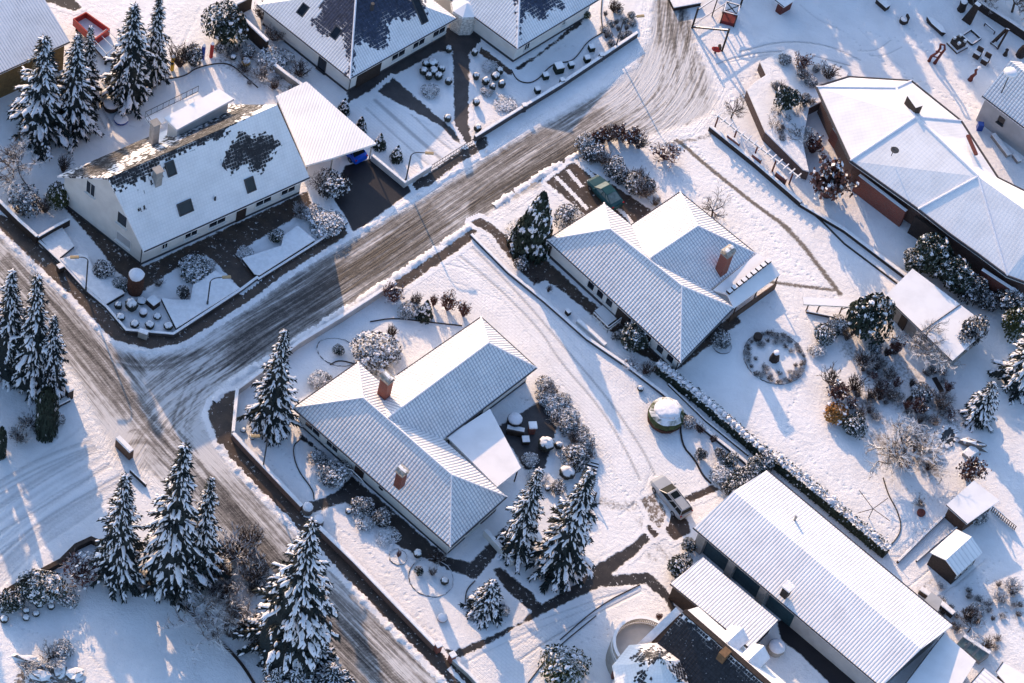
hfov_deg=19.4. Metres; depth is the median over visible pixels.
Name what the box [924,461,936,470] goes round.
shrub
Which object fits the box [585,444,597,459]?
shrub
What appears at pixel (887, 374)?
shrub
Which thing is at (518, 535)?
spruce tree
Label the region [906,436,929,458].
garden pond
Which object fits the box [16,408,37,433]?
shrub
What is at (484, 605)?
blue conifer
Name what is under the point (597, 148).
shrub
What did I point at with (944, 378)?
shrub
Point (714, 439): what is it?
shrub
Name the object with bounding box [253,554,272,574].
shrub
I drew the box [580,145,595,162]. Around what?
shrub
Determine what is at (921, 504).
shrub
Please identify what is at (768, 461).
shrub
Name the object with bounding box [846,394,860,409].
shrub
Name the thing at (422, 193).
snow bank
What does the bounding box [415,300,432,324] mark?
dwarf pine
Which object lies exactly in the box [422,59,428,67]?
clipped bush
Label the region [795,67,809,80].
shrub
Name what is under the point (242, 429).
clipped bush
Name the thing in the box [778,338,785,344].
shrub
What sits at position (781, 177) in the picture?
pergola
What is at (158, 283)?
shrub
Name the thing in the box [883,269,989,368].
garden house
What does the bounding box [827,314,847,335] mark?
shrub
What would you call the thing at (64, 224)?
garden wall
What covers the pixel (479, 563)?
house path
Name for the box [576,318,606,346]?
strip wall
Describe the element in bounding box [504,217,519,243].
shrub
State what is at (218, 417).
pavement
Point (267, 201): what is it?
window
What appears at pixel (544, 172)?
snow bank
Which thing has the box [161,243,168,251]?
window
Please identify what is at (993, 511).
trellis
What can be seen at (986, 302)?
shrub
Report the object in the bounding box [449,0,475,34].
entrance hall
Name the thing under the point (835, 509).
hedge
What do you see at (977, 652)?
cold frame
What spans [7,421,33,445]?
shrub
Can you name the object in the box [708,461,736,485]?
shrub
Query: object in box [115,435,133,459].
wall stub
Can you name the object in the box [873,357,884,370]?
shrub
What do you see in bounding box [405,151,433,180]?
street lamp
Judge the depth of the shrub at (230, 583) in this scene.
272.95 m
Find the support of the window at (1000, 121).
in the gabled house at (1000, 115)
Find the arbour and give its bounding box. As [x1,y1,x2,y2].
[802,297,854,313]
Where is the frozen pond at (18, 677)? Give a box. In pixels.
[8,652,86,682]
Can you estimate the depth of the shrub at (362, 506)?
279.45 m
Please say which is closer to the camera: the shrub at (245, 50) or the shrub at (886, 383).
the shrub at (886, 383)
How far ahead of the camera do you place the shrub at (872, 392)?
296.54 m
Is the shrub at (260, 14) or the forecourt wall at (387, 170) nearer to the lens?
the forecourt wall at (387, 170)
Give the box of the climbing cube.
[720,1,739,26]
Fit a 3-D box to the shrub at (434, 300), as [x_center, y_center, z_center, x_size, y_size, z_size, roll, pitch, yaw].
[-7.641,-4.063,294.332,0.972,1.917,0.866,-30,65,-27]
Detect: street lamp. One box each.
[70,255,88,293]
[206,275,230,304]
[251,434,267,464]
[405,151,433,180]
[616,14,644,44]
[1001,67,1016,92]
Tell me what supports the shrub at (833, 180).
on the terrain
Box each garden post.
[170,55,174,70]
[201,44,205,59]
[209,42,213,57]
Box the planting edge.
[668,383,748,455]
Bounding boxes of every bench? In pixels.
[875,0,890,11]
[926,16,945,35]
[990,133,1010,157]
[1012,153,1021,163]
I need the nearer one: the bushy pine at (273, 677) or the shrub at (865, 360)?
the bushy pine at (273, 677)
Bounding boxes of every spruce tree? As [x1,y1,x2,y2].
[0,268,25,391]
[7,33,72,161]
[8,273,59,406]
[30,314,68,403]
[56,33,104,153]
[83,25,103,110]
[86,470,146,604]
[96,2,155,119]
[136,440,209,612]
[141,0,173,88]
[187,476,230,599]
[227,517,341,682]
[235,326,301,447]
[495,467,544,574]
[524,467,600,594]
[987,331,1023,405]
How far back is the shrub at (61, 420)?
280.17 m
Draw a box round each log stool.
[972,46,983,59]
[980,52,991,65]
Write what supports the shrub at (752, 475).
on the terrain
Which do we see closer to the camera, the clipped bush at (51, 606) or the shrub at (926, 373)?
the clipped bush at (51, 606)
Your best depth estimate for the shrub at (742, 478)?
287.32 m
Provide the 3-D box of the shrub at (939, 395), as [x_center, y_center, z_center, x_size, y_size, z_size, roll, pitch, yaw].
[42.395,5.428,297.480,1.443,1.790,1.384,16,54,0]
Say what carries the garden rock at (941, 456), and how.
on the terrain
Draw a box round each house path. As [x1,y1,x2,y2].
[57,187,316,295]
[291,425,509,583]
[465,213,745,373]
[476,42,517,79]
[511,19,588,75]
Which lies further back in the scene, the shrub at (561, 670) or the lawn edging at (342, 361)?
the lawn edging at (342, 361)
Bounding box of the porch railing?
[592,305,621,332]
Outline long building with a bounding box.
[693,469,952,682]
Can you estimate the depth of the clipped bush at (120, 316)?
287.79 m
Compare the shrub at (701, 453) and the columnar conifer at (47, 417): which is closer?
the columnar conifer at (47, 417)
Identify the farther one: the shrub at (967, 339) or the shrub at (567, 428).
the shrub at (967, 339)
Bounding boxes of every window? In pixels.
[84,179,95,199]
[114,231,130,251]
[115,210,126,230]
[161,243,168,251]
[164,160,176,177]
[176,198,193,216]
[184,229,198,241]
[207,217,226,230]
[244,176,256,193]
[254,196,272,209]
[280,185,295,197]
[296,2,309,17]
[302,421,320,439]
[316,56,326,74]
[324,439,338,455]
[329,25,342,40]
[390,49,405,63]
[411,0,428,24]
[411,37,425,51]
[431,26,446,40]
[464,523,480,537]
[465,411,482,424]
[523,42,530,52]
[585,280,594,293]
[594,288,603,301]
[603,297,612,310]
[654,343,663,356]
[663,353,673,366]
[996,115,1004,126]
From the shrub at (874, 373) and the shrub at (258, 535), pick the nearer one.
the shrub at (258, 535)
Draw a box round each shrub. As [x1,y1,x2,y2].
[0,588,25,613]
[7,183,41,218]
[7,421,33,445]
[14,568,68,605]
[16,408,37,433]
[17,658,37,677]
[30,638,65,669]
[37,195,53,212]
[45,181,69,210]
[51,638,74,659]
[55,583,79,608]
[56,412,65,425]
[57,152,74,172]
[60,550,98,590]
[92,259,115,278]
[112,275,127,291]
[153,278,164,288]
[166,36,195,67]
[176,285,189,298]
[178,254,210,282]
[180,43,203,66]
[200,0,249,47]
[202,260,215,272]
[206,575,233,597]
[207,582,232,600]
[211,584,231,601]
[212,559,230,584]
[214,41,226,53]
[217,523,261,570]
[219,566,236,579]
[220,612,242,640]
[222,602,250,626]
[224,579,238,591]
[225,51,236,58]
[226,46,233,53]
[230,44,239,52]
[231,603,250,624]
[234,546,271,586]
[235,58,252,74]
[235,519,267,549]
[236,245,253,258]
[239,43,255,56]
[240,52,253,63]
[245,573,267,597]
[245,635,259,653]
[247,581,256,593]
[248,61,272,81]
[253,1,263,19]
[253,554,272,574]
[257,44,288,72]
[264,23,285,43]
[268,79,278,89]
[268,228,283,242]
[270,71,284,81]
[275,48,294,62]
[288,56,312,77]
[292,199,312,215]
[293,205,307,220]
[302,203,322,222]
[307,208,344,238]
[307,369,331,388]
[307,449,326,464]
[314,168,351,199]
[316,458,353,488]
[332,343,344,355]
[349,329,402,375]
[351,495,374,516]
[355,513,375,531]
[370,507,390,527]
[376,525,401,547]
[382,281,405,303]
[386,323,399,336]
[396,549,401,556]
[397,299,420,319]
[409,291,423,306]
[413,566,423,575]
[420,83,439,98]
[428,549,447,565]
[428,567,436,575]
[430,294,438,305]
[440,289,460,310]
[457,300,471,316]
[480,85,494,96]
[481,59,498,72]
[493,94,516,112]
[500,605,509,616]
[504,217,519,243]
[513,255,529,271]
[521,452,539,467]
[526,469,549,485]
[534,387,555,405]
[535,375,554,392]
[538,643,591,682]
[543,392,564,415]
[546,410,561,426]
[550,478,566,495]
[551,406,570,422]
[552,383,562,395]
[553,203,583,228]
[554,392,572,407]
[558,445,589,472]
[559,415,577,436]
[561,405,580,420]
[566,443,587,456]
[568,430,579,444]
[574,131,598,151]
[574,424,589,438]
[576,431,595,451]
[580,140,604,162]
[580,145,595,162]
[584,11,590,18]
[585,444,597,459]
[590,126,613,144]
[596,147,614,165]
[599,26,608,32]
[603,154,625,176]
[604,124,622,142]
[606,20,615,27]
[606,30,612,37]
[607,39,615,46]
[607,164,630,184]
[608,0,623,12]
[611,122,631,142]
[611,329,623,340]
[617,31,625,39]
[620,17,628,24]
[620,320,650,352]
[622,126,646,145]
[622,166,640,183]
[622,353,642,371]
[624,30,632,36]
[624,172,648,194]
[627,11,634,18]
[629,19,636,27]
[630,175,657,201]
[633,129,651,148]
[635,165,649,177]
[639,360,658,376]
[642,177,656,191]
[648,141,684,170]
[651,194,660,205]
[656,613,662,620]
[667,553,692,578]
[681,537,696,552]
[682,415,695,428]
[694,422,705,432]
[694,448,707,460]
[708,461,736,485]
[709,435,720,442]
[710,329,730,348]
[714,447,725,457]
[720,480,745,495]
[721,451,738,468]
[727,468,751,487]
[738,466,761,479]
[745,456,769,475]
[751,450,774,471]
[761,365,770,371]
[769,80,782,90]
[773,85,801,111]
[777,127,785,133]
[777,134,786,141]
[778,53,791,65]
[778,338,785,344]
[787,123,816,147]
[794,50,815,69]
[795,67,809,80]
[799,92,810,107]
[804,131,823,152]
[805,74,817,87]
[807,344,826,356]
[809,147,859,200]
[812,63,821,72]
[814,323,839,347]
[814,361,841,385]
[819,59,841,78]
[826,377,852,401]
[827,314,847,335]
[841,326,854,340]
[841,412,867,439]
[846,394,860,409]
[848,372,870,393]
[853,343,877,368]
[854,390,862,397]
[854,404,867,416]
[857,353,871,363]
[861,393,875,406]
[866,338,882,354]
[866,389,874,399]
[866,405,877,413]
[867,384,879,399]
[869,351,881,364]
[869,410,881,420]
[870,369,878,378]
[872,378,888,393]
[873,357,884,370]
[877,390,888,401]
[879,355,890,367]
[880,362,900,379]
[880,378,896,394]
[883,347,893,355]
[884,387,899,399]
[887,394,904,405]
[888,334,907,354]
[891,375,902,387]
[897,390,906,398]
[898,453,914,468]
[903,247,925,273]
[903,399,912,408]
[904,408,913,414]
[909,379,916,386]
[911,381,932,403]
[911,396,928,413]
[911,495,925,507]
[915,232,952,278]
[917,414,926,423]
[918,401,930,413]
[922,368,930,377]
[922,411,935,423]
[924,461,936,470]
[927,362,940,375]
[928,414,942,425]
[933,390,953,412]
[934,392,946,402]
[936,580,947,590]
[937,406,948,418]
[938,253,975,294]
[938,369,948,375]
[938,375,947,383]
[941,405,960,420]
[943,379,955,391]
[944,390,957,404]
[951,624,963,632]
[955,274,988,305]
[955,328,972,352]
[955,453,991,483]
[960,314,989,345]
[960,603,979,620]
[966,592,973,599]
[968,601,984,615]
[972,511,988,524]
[973,288,998,311]
[976,595,983,602]
[981,635,995,648]
[982,598,994,606]
[985,607,993,614]
[990,588,1009,606]
[992,643,1001,650]
[993,635,1003,642]
[994,579,1001,587]
[995,287,1023,310]
[999,611,1007,619]
[1001,306,1023,343]
[1001,576,1023,596]
[1009,599,1020,608]
[1015,611,1022,617]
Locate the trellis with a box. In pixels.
[991,506,1016,529]
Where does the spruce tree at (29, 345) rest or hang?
on the terrain
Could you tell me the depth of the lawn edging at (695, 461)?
289.61 m
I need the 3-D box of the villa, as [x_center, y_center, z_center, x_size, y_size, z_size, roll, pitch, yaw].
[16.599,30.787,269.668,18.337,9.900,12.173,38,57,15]
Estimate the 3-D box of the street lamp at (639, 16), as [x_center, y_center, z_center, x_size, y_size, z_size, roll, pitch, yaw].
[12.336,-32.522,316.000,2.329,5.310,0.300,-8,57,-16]
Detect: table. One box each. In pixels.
[103,97,118,113]
[507,412,522,426]
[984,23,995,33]
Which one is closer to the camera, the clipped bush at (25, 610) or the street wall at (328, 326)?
the clipped bush at (25, 610)
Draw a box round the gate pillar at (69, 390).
[65,384,73,398]
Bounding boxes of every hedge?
[653,359,773,458]
[770,451,892,557]
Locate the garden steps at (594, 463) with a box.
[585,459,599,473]
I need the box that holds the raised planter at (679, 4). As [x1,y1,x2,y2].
[668,0,701,10]
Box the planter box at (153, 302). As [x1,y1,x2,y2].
[146,294,159,309]
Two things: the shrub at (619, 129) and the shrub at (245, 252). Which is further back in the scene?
the shrub at (619, 129)
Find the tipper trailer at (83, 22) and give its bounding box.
[73,12,109,44]
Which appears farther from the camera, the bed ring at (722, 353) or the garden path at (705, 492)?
the bed ring at (722, 353)
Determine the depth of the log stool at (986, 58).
324.61 m
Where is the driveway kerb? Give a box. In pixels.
[470,233,748,465]
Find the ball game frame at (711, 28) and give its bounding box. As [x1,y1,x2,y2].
[691,0,742,51]
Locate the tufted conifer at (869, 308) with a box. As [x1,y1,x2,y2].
[845,292,896,345]
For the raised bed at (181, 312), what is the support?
on the ground at (56, 494)
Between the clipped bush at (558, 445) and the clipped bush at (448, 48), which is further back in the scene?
the clipped bush at (448, 48)
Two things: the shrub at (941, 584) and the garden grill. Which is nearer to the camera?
the shrub at (941, 584)
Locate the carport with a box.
[276,81,375,171]
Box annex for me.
[668,557,777,648]
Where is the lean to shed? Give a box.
[945,481,998,531]
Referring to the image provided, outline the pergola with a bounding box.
[714,112,801,184]
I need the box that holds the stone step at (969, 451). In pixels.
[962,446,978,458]
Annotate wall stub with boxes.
[54,396,70,406]
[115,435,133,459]
[130,469,146,486]
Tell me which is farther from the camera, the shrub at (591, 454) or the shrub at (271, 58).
the shrub at (271, 58)
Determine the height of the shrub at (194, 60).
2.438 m
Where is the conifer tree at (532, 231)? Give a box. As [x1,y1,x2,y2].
[506,190,552,264]
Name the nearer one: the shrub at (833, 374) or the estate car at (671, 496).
the estate car at (671, 496)
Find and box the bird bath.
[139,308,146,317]
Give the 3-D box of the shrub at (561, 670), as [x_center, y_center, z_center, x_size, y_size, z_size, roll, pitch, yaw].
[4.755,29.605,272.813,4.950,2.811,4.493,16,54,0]
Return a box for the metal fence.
[432,139,472,168]
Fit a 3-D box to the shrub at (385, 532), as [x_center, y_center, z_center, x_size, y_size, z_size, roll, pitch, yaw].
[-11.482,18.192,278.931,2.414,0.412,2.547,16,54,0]
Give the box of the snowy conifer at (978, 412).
[957,381,999,432]
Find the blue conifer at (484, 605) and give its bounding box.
[458,578,505,629]
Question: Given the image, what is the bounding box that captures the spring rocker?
[712,44,721,53]
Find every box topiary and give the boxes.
[534,86,540,93]
[541,71,549,80]
[553,61,564,74]
[567,61,574,68]
[583,54,590,63]
[587,43,595,52]
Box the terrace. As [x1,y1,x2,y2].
[497,397,562,473]
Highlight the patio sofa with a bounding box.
[506,425,524,436]
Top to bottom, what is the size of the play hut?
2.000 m
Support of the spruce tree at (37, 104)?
on the terrain
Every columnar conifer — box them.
[0,426,7,460]
[34,384,59,443]
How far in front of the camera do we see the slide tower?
327.11 m
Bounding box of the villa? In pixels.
[606,607,785,682]
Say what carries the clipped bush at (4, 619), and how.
on the ground at (56, 494)
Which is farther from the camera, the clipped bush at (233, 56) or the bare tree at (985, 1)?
the bare tree at (985, 1)
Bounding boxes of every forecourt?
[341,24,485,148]
[371,73,466,149]
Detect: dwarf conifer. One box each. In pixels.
[337,98,349,116]
[355,117,366,132]
[373,133,385,152]
[389,145,402,164]
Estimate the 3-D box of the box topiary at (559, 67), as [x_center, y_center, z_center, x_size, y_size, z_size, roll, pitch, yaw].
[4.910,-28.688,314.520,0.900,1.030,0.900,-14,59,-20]
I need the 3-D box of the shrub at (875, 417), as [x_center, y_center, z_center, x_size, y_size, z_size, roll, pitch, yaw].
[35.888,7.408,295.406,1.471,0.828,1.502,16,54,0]
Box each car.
[346,149,367,163]
[587,175,623,210]
[650,474,692,519]
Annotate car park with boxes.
[636,488,670,533]
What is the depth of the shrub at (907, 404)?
296.20 m
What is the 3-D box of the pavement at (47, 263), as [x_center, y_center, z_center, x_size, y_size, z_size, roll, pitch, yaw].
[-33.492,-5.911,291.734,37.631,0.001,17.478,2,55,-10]
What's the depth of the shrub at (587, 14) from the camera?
318.97 m
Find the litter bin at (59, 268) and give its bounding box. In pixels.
[56,263,63,273]
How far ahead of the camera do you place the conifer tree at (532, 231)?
297.79 m
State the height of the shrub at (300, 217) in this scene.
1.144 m
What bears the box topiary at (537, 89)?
on the ground at (56, 494)
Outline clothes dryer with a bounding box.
[859,490,889,520]
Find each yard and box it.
[45,0,86,15]
[772,615,854,682]
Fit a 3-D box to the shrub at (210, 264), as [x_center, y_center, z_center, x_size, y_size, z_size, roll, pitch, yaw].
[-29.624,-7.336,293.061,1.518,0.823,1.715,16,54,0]
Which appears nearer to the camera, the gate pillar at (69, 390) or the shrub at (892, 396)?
the gate pillar at (69, 390)
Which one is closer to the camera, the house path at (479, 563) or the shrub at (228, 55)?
the house path at (479, 563)
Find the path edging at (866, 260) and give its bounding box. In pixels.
[814,215,896,283]
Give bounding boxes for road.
[0,0,729,682]
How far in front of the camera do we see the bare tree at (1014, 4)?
328.43 m
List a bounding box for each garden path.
[440,530,682,661]
[641,515,696,546]
[681,480,724,506]
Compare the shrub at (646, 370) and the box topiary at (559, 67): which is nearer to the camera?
the shrub at (646, 370)
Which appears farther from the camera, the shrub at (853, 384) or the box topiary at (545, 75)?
the box topiary at (545, 75)
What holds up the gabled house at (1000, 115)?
on the ground at (56, 494)
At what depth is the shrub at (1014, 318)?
302.33 m
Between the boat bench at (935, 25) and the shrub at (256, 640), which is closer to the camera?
the shrub at (256, 640)
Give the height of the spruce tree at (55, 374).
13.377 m
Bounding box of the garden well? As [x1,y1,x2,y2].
[767,638,785,657]
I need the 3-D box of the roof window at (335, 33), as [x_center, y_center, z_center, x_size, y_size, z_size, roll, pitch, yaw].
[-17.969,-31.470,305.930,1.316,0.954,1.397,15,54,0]
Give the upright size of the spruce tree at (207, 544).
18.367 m
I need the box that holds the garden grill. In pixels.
[528,421,537,434]
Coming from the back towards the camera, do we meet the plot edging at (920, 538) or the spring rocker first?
the spring rocker
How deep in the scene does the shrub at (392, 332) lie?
290.94 m
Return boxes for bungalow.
[294,316,537,553]
[546,191,779,370]
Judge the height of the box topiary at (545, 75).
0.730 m
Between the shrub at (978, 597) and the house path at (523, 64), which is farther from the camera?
the house path at (523, 64)
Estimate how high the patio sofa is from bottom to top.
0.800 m
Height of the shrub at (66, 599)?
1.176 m
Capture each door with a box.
[235,207,246,221]
[354,465,363,479]
[355,62,381,87]
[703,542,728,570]
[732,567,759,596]
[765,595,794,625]
[897,314,907,330]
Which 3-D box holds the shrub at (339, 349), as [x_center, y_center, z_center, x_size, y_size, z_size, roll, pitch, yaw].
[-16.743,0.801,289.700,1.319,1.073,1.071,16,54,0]
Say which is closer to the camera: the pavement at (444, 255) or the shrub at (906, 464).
the shrub at (906, 464)
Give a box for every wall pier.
[521,102,527,112]
[599,52,604,61]
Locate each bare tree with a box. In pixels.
[0,131,47,192]
[154,576,261,663]
[301,167,329,189]
[540,379,557,392]
[701,189,732,222]
[725,91,749,120]
[767,106,782,132]
[863,413,959,484]
[886,319,964,374]
[950,607,991,644]
[972,0,1007,13]
[1011,0,1023,15]
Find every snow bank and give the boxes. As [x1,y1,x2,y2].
[0,232,350,353]
[212,223,472,402]
[215,444,446,682]
[351,149,490,236]
[447,666,465,682]
[492,151,581,207]
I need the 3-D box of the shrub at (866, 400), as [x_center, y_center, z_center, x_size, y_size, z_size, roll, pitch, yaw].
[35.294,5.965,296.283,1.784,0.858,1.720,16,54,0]
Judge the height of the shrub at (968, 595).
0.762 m
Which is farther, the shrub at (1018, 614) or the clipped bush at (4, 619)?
the shrub at (1018, 614)
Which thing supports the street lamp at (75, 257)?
on the pavement at (47, 263)
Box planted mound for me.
[744,49,848,179]
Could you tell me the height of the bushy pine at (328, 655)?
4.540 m
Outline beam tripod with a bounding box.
[990,28,1009,49]
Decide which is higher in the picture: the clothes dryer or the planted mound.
the planted mound
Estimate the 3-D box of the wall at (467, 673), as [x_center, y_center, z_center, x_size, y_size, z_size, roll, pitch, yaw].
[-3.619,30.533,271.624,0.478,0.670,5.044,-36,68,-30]
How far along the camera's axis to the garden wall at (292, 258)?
295.44 m
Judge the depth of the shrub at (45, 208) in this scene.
293.13 m
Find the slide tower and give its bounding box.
[962,1,980,24]
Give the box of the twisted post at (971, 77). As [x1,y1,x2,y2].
[968,66,980,81]
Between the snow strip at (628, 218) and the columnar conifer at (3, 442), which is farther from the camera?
the snow strip at (628, 218)
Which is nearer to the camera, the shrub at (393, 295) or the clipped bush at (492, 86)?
the shrub at (393, 295)
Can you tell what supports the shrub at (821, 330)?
on the terrain
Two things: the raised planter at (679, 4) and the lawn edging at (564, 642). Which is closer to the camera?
the lawn edging at (564, 642)
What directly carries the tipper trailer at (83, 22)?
on the ground at (56, 494)
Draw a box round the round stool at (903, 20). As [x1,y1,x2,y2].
[899,14,909,24]
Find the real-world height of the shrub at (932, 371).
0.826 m
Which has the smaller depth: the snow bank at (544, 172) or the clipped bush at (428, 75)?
the snow bank at (544, 172)
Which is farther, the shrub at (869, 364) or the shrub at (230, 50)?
the shrub at (230, 50)
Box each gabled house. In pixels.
[57,86,309,265]
[976,61,1023,155]
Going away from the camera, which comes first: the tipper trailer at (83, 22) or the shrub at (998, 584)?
the shrub at (998, 584)
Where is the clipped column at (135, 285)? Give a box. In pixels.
[127,268,144,296]
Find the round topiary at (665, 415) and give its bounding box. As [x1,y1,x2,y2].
[647,397,683,433]
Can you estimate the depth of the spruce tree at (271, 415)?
279.21 m
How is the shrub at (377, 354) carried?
on the terrain
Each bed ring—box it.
[316,337,358,366]
[389,548,407,564]
[408,558,453,597]
[713,338,731,353]
[743,332,805,384]
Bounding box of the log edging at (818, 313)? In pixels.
[806,309,847,320]
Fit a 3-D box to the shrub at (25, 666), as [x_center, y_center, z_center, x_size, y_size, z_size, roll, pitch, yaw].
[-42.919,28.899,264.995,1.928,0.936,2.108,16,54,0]
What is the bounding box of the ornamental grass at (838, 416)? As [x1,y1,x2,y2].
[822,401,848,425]
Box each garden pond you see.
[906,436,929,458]
[936,424,959,449]
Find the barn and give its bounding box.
[0,0,69,97]
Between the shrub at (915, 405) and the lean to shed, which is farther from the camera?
the shrub at (915, 405)
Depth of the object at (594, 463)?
287.16 m
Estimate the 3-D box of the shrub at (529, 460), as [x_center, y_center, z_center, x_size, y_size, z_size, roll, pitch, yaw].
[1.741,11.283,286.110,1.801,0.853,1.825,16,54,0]
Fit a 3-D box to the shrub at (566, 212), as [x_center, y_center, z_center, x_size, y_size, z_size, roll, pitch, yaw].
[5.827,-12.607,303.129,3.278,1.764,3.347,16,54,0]
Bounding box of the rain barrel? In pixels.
[917,508,925,516]
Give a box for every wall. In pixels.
[0,199,37,242]
[0,536,100,600]
[37,218,69,242]
[38,240,258,336]
[228,0,268,50]
[231,388,238,434]
[231,432,302,511]
[237,280,395,393]
[257,220,347,280]
[273,63,301,85]
[317,525,434,650]
[371,154,431,187]
[452,659,479,682]
[473,31,637,141]
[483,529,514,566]
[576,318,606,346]
[708,125,802,205]
[799,202,906,277]
[967,0,1023,39]
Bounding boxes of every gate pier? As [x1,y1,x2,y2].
[302,502,312,515]
[313,513,323,527]
[434,640,442,653]
[447,651,456,663]
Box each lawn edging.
[168,593,254,682]
[170,63,257,87]
[293,439,314,499]
[330,360,354,364]
[370,318,461,325]
[511,32,601,82]
[528,615,595,682]
[560,584,639,639]
[680,427,711,483]
[883,477,900,543]
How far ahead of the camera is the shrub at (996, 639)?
283.11 m
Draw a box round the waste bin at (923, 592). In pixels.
[918,586,955,618]
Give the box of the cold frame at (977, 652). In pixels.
[957,634,990,664]
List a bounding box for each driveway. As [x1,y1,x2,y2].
[328,154,416,236]
[541,158,655,223]
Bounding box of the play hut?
[775,0,794,14]
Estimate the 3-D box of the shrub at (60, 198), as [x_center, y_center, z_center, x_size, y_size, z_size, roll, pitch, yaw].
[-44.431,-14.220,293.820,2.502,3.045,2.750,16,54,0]
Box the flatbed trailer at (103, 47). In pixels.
[92,29,120,64]
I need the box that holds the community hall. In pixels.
[815,76,1023,301]
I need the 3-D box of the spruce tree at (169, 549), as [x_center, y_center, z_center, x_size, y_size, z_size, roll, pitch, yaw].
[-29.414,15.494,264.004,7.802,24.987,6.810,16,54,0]
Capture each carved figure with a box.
[957,0,967,12]
[1003,48,1008,56]
[1015,45,1023,58]
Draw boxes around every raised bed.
[41,228,73,257]
[60,253,123,304]
[161,270,239,329]
[242,225,314,276]
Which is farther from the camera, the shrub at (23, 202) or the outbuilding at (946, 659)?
the shrub at (23, 202)
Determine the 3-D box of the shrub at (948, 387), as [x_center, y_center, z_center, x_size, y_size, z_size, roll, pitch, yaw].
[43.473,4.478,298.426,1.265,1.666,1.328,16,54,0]
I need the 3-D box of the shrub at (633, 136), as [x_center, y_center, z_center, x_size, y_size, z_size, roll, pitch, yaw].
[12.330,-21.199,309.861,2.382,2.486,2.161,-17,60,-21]
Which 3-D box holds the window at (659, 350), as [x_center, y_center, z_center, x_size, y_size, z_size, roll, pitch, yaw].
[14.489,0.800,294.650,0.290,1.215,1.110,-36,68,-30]
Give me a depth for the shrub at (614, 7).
319.94 m
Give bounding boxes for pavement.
[0,210,352,353]
[201,386,482,682]
[388,227,481,293]
[412,133,494,193]
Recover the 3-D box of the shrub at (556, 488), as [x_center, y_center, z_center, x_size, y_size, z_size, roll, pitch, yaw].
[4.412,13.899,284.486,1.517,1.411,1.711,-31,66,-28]
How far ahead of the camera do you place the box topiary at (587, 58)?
315.83 m
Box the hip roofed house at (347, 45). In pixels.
[257,0,456,92]
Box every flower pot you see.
[242,57,250,66]
[753,332,762,341]
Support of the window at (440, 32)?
in the hip roofed house at (347, 45)
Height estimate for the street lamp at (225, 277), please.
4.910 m
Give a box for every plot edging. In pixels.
[896,512,946,562]
[915,526,957,561]
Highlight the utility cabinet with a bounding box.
[138,328,148,339]
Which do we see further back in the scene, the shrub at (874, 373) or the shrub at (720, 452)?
the shrub at (874, 373)
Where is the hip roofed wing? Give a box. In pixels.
[434,0,598,61]
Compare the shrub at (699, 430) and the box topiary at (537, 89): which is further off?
the box topiary at (537, 89)
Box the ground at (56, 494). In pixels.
[0,0,1023,682]
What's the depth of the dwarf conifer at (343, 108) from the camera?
306.29 m
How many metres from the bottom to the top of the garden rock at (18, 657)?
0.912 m
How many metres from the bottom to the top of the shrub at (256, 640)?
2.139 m
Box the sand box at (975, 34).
[962,29,981,45]
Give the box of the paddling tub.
[114,113,128,125]
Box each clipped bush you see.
[0,615,8,623]
[22,607,29,613]
[22,614,29,620]
[32,610,39,616]
[47,603,54,609]
[114,301,121,309]
[117,313,124,320]
[125,298,137,311]
[130,319,139,327]
[137,296,145,304]
[145,320,154,329]
[153,313,161,319]
[163,321,173,329]
[230,54,236,59]
[240,427,246,432]
[345,508,350,514]
[413,549,421,557]
[419,67,427,74]
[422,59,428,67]
[425,72,431,79]
[428,58,438,67]
[429,66,437,75]
[434,71,442,79]
[438,65,444,72]
[440,576,448,585]
[444,114,450,121]
[445,45,451,52]
[445,77,452,85]
[471,48,477,55]
[473,72,479,80]
[473,98,479,106]
[474,124,481,132]
[482,76,489,85]
[489,83,495,90]
[491,71,499,80]
[496,66,503,74]
[498,79,505,87]
[538,436,554,451]
[555,441,562,449]
[559,465,575,479]
[637,385,643,391]
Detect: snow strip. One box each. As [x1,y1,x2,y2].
[554,176,588,209]
[566,169,584,187]
[575,161,595,177]
[616,208,633,223]
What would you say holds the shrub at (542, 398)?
on the terrace
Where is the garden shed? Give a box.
[927,529,981,584]
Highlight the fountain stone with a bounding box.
[437,612,447,622]
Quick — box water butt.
[976,121,983,131]
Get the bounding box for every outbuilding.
[906,633,975,682]
[971,668,1001,682]
[996,662,1023,682]
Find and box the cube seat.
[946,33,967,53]
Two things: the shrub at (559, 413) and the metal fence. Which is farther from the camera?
the metal fence
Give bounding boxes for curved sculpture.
[927,44,945,64]
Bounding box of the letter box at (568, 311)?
[565,308,571,316]
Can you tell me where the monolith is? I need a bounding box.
[769,350,779,363]
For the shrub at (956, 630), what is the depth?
283.00 m
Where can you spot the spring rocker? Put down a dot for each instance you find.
(717, 49)
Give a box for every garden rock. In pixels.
[12,654,46,666]
[28,669,51,682]
[54,662,66,678]
[66,667,84,682]
[925,450,945,458]
[958,437,987,452]
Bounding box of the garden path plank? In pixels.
[932,377,943,391]
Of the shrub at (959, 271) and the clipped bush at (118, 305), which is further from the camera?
the shrub at (959, 271)
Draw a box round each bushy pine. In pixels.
[261,667,283,682]
[282,667,312,682]
[311,661,355,682]
[313,645,339,681]

